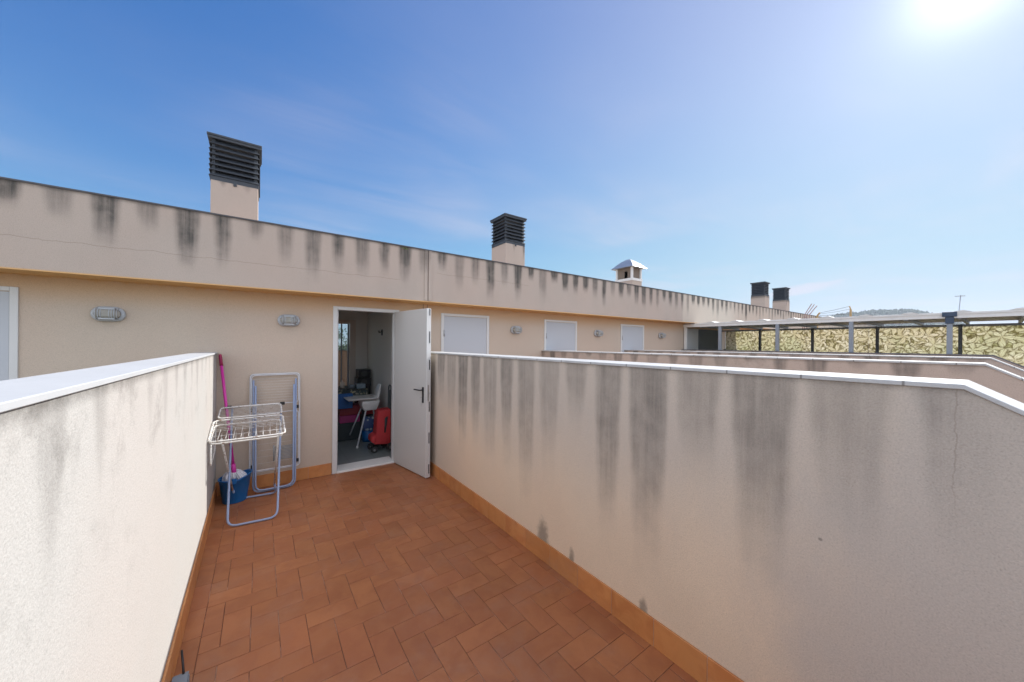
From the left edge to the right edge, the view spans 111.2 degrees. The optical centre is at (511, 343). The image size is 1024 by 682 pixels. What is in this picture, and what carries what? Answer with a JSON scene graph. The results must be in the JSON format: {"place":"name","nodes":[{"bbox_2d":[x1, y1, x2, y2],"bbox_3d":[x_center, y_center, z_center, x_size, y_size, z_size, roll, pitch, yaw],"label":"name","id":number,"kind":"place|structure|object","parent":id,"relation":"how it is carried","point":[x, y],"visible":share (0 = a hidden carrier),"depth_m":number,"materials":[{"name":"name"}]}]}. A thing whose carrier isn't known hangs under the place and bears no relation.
{"place":"outdoors","nodes":[
{"label":"outdoors","id":0,"kind":"place"},
{"bbox_2d":[338,328,346,349],"bbox_3d":[-13.924,4.637,27.242,6.124,12.772,6.252,0,0,3],"label":"tree","id":1,"kind":"object","parent":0,"point":[343,347],"visible":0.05,"depth_m":27.77,"materials":[{"name":"green plant"}]},
{"bbox_2d":[338,421,360,441],"bbox_3d":[-2.843,1.448,5.906,0.480,0.299,0.340,0,0,-36],"label":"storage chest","id":2,"kind":"object","parent":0,"point":[344,429],"visible":0.38,"depth_m":5.80,"materials":[{"name":"grey plastic"}]},
{"bbox_2d":[338,414,359,423],"bbox_3d":[-2.742,1.239,5.879,0.310,0.119,0.260,0,0,-36],"label":"storage box","id":3,"kind":"object","parent":2,"relation":"on","point":[347,419],"visible":0.58,"depth_m":5.77,"materials":[{"name":"plastic"}]},
{"bbox_2d":[338,403,360,415],"bbox_3d":[-2.727,1.099,5.895,0.350,0.159,0.250,0,0,-36],"label":"storage box","id":4,"kind":"object","parent":3,"relation":"on","point":[355,409],"visible":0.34,"depth_m":5.79,"materials":[{"name":"red plastic"}]},
{"bbox_2d":[366,407,377,414],"bbox_3d":[-2.478,1.091,6.079,0.250,0.220,0.240,0,0,-36],"label":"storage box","id":5,"kind":"object","parent":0,"point":[369,411],"visible":0.15,"depth_m":5.98,"materials":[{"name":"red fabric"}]},
{"bbox_2d":[189,468,681,681],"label":"terrace slab","id":6,"kind":"structure","parent":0,"point":[379,599],"depth_m":2.12,"materials":[{"name":"tile"}]},
{"bbox_2d":[0,352,217,681],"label":"dividing wall","id":7,"kind":"structure","parent":6,"relation":"on","point":[108,490],"depth_m":0.93,"materials":[{"name":"paint"}]},
{"bbox_2d":[430,351,1023,681],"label":"dividing wall","id":8,"kind":"structure","parent":6,"relation":"on","point":[699,523],"depth_m":1.49,"materials":[{"name":"paint"}]},
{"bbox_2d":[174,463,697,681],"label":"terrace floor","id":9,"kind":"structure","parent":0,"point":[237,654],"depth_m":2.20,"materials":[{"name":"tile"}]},
{"bbox_2d":[171,649,189,681],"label":"dustpan","id":10,"kind":"object","parent":9,"relation":"on","point":[184,676],"visible":1,"depth_m":1.65,"materials":[{"name":"black plastic"}]},
{"bbox_2d":[218,469,252,504],"bbox_3d":[-2.828,1.456,3.585,0.282,0.285,0.276,0,0,-36],"label":"bucket","id":11,"kind":"object","parent":9,"relation":"on","point":[240,486],"visible":0.73,"depth_m":3.51,"materials":[{"name":"blue plastic"}]},
{"bbox_2d":[219,354,246,480],"bbox_3d":[-2.889,0.771,3.577,0.350,1.320,0.211,0,0,-2],"label":"mop","id":12,"kind":"object","parent":11,"relation":"in","point":[237,473],"visible":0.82,"depth_m":3.58,"materials":[{"name":"pink paint"}]},
{"bbox_2d":[207,402,285,526],"bbox_3d":[-2.538,1.122,3.413,0.582,0.951,0.849,0,0,-36],"label":"drying rack","id":13,"kind":"object","parent":9,"relation":"on","point":[231,424],"visible":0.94,"depth_m":3.34,"materials":[{"name":"white metal"}]},
{"bbox_2d":[249,372,299,492],"bbox_3d":[-2.620,0.964,3.888,0.474,1.265,0.187,0,0,-36],"label":"drying rack","id":14,"kind":"object","parent":9,"relation":"on","point":[253,451],"visible":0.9,"depth_m":3.90,"materials":[{"name":"white metal"}]},
{"bbox_2d":[0,131,875,495],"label":"apartment building","id":15,"kind":"structure","parent":0,"point":[230,277],"depth_m":4.06,"materials":[{"name":"paint"}]},
{"bbox_2d":[0,291,8,380],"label":"door","id":16,"kind":"structure","parent":15,"relation":"in","point":[4,295],"depth_m":2.89,"materials":[{"name":"grey paint"}]},
{"bbox_2d":[90,306,125,321],"bbox_3d":[-3.683,-0.273,3.192,0.220,0.136,0.098,0,0,-36],"label":"wall lamp","id":17,"kind":"object","parent":15,"relation":"attached to","point":[106,313],"visible":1,"depth_m":3.18,"materials":[{"name":"grey glass"}]},
{"bbox_2d":[277,314,299,325],"bbox_3d":[-2.547,-0.267,4.007,0.220,0.136,0.098,0,0,-36],"label":"wall lamp","id":18,"kind":"object","parent":15,"relation":"attached to","point":[287,320],"visible":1,"depth_m":3.98,"materials":[{"name":"grey glass"}]},
{"bbox_2d":[338,319,355,402],"bbox_3d":[-3.764,0.532,6.428,1.640,2.000,0.150,0,0,-36],"label":"window","id":19,"kind":"structure","parent":15,"relation":"in","point":[351,338],"depth_m":6.81,"materials":[{"name":"metal"}]},
{"bbox_2d":[338,385,366,439],"bbox_3d":[-3.156,1.170,5.719,1.360,0.852,0.647,0,0,-36],"label":"table","id":20,"kind":"object","parent":15,"relation":"on","point":[355,391],"visible":0.2,"depth_m":5.79,"materials":[{"name":"black plastic"}]},
{"bbox_2d":[340,380,344,387],"bbox_3d":[-2.853,0.681,5.894,0.076,0.130,0.076,0,0,-36],"label":"jar","id":21,"kind":"object","parent":20,"relation":"on","point":[342,384],"visible":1,"depth_m":5.87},
{"bbox_2d":[338,393,352,408],"bbox_3d":[-2.679,0.920,5.615,0.240,0.240,0.040,0,0,-36],"label":"cloth bag","id":22,"kind":"object","parent":20,"relation":"hanging from","point":[343,403],"visible":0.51,"depth_m":5.59,"materials":[{"name":"blue fabric"}]},
{"bbox_2d":[348,384,354,388],"bbox_3d":[-2.686,0.716,5.867,0.104,0.062,0.104,0,0,-36],"label":"bowl","id":23,"kind":"object","parent":20,"relation":"on","point":[351,386],"visible":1,"depth_m":5.83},
{"bbox_2d":[354,383,365,388],"bbox_3d":[-2.575,0.709,5.934,0.140,0.077,0.200,0,0,-36],"label":"storage box","id":24,"kind":"object","parent":20,"relation":"on","point":[359,385],"visible":0.98,"depth_m":5.87,"materials":[{"name":"grey plastic"}]},
{"bbox_2d":[343,384,380,447],"bbox_3d":[-2.411,1.135,5.696,0.579,0.947,0.612,0,0,-36],"label":"chair","id":25,"kind":"object","parent":15,"relation":"on","point":[368,402],"visible":0.8,"depth_m":5.58,"materials":[{"name":"white plastic"}]},
{"bbox_2d":[355,369,370,394],"bbox_3d":[-2.872,1.043,6.741,0.240,1.110,0.266,0,0,-36],"label":"speaker","id":26,"kind":"object","parent":15,"relation":"on","point":[363,375],"visible":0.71,"depth_m":6.66},
{"bbox_2d":[362,430,372,441],"bbox_3d":[-2.388,1.515,5.802,0.190,0.174,0.190,0,0,-36],"label":"tub","id":27,"kind":"object","parent":15,"relation":"on","point":[365,434],"visible":0.53,"depth_m":5.72,"materials":[{"name":"blue plastic"}]},
{"bbox_2d":[362,416,373,430],"bbox_3d":[-2.370,1.312,5.814,0.200,0.230,0.140,0,0,-36],"label":"printed bag","id":28,"kind":"object","parent":27,"relation":"on","point":[368,423],"visible":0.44,"depth_m":5.76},
{"bbox_2d":[367,384,391,452],"bbox_3d":[-1.990,1.115,5.310,0.327,0.981,0.346,0,0,-36],"label":"shopping trolley","id":29,"kind":"object","parent":15,"relation":"on","point":[380,434],"visible":0.92,"depth_m":5.24,"materials":[{"name":"red fabric"}]},
{"bbox_2d":[394,308,430,477],"bbox_3d":[-1.304,0.587,4.445,0.824,2.023,0.113,0,0,44],"label":"door","id":30,"kind":"structure","parent":15,"relation":"in","point":[412,357],"depth_m":4.39,"materials":[{"name":"paint"}]},
{"bbox_2d":[444,316,486,353],"bbox_3d":[-0.725,0.598,5.393,0.743,2.006,0.055,0,0,-37],"label":"door","id":31,"kind":"structure","parent":15,"relation":"in","point":[461,334],"depth_m":5.38,"materials":[{"name":"grey paint"}]},
{"bbox_2d":[510,326,521,333],"bbox_3d":[0.087,-0.231,5.895,0.220,0.136,0.098,0,0,-36],"label":"wall lamp","id":32,"kind":"object","parent":15,"relation":"attached to","point":[515,329],"visible":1,"depth_m":5.86,"materials":[{"name":"grey glass"}]},
{"bbox_2d":[546,322,574,350],"bbox_3d":[0.896,0.610,6.555,0.748,2.006,0.055,0,0,-37],"label":"door","id":33,"kind":"structure","parent":15,"relation":"in","point":[559,336],"depth_m":6.53,"materials":[{"name":"grey paint"}]},
{"bbox_2d":[594,330,602,336],"bbox_3d":[1.766,-0.212,7.100,0.220,0.136,0.098,0,0,-36],"label":"wall lamp","id":34,"kind":"object","parent":15,"relation":"attached to","point":[598,333],"visible":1,"depth_m":7.07,"materials":[{"name":"grey glass"}]},
{"bbox_2d":[622,326,642,351],"bbox_3d":[2.668,0.623,7.826,0.762,2.006,0.055,0,0,-37],"label":"door","id":35,"kind":"structure","parent":15,"relation":"in","point":[632,337],"depth_m":7.81,"materials":[{"name":"grey paint"}]},
{"bbox_2d":[658,333,665,337],"bbox_3d":[3.623,-0.198,8.431,0.220,0.136,0.098,0,0,-36],"label":"wall lamp","id":36,"kind":"object","parent":15,"relation":"attached to","point":[661,335],"visible":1,"depth_m":8.40,"materials":[{"name":"grey glass"}]},
{"bbox_2d":[698,329,717,349],"bbox_3d":[5.569,0.637,9.877,1.290,2.050,0.023,0,0,-36],"label":"dark glazed door","id":37,"kind":"structure","parent":15,"relation":"in","point":[707,339],"depth_m":9.77,"materials":[{"name":"black glass"}]},
{"bbox_2d":[0,0,1023,345],"label":"sky","id":38,"kind":"structure","parent":0,"point":[861,155],"materials":[{"name":"blue"}]},
{"bbox_2d":[816,306,851,327],"bbox_3d":[11.041,-0.533,12.057,0.050,1.456,0.925,0,0,-36],"label":"clothes line","id":39,"kind":"object","parent":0,"point":[850,312],"visible":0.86,"depth_m":11.88,"materials":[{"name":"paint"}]},
{"bbox_2d":[868,312,945,325],"bbox_3d":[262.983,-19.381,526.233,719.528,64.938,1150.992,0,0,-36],"label":"hills","id":40,"kind":"structure","parent":0,"point":[906,324],"depth_m":459.89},
{"bbox_2d":[830,308,964,325],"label":"woodland","id":41,"kind":"object","parent":40,"relation":"on","point":[872,312],"visible":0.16,"depth_m":504.05,"materials":[{"name":"green plant"}]},
{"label":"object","id":42,"kind":"structure","parent":0,"visible":0},
{"bbox_2d":[542,350,1023,402],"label":"dividing wall","id":43,"kind":"structure","parent":42,"relation":"on","point":[1000,380],"depth_m":3.02,"materials":[{"name":"white paint"}]},
{"bbox_2d":[624,350,1023,376],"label":"dividing wall","id":44,"kind":"structure","parent":42,"relation":"on","point":[1005,366],"depth_m":4.59,"materials":[{"name":"white paint"}]},
{"bbox_2d":[681,349,1023,369],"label":"dividing wall","id":45,"kind":"structure","parent":42,"relation":"on","point":[969,355],"depth_m":6.09,"materials":[{"name":"white paint"}]},
{"bbox_2d":[683,307,1023,353],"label":"pergola","id":46,"kind":"object","parent":42,"relation":"on","point":[966,317],"visible":0.93,"depth_m":6.76,"materials":[{"name":"white paint"}]},
{"bbox_2d":[726,325,1023,365],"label":"privacy screen","id":47,"kind":"object","parent":46,"relation":"attached to","point":[1006,342],"visible":0.51,"depth_m":7.49,"materials":[{"name":"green plant"}]},
{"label":"rear terrace floor","id":48,"kind":"structure","parent":0,"visible":0},
{"bbox_2d":[338,350,346,385],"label":"wall","id":49,"kind":"structure","parent":48,"relation":"on","point":[344,365],"depth_m":8.24,"materials":[{"name":"paint"}]}
]}

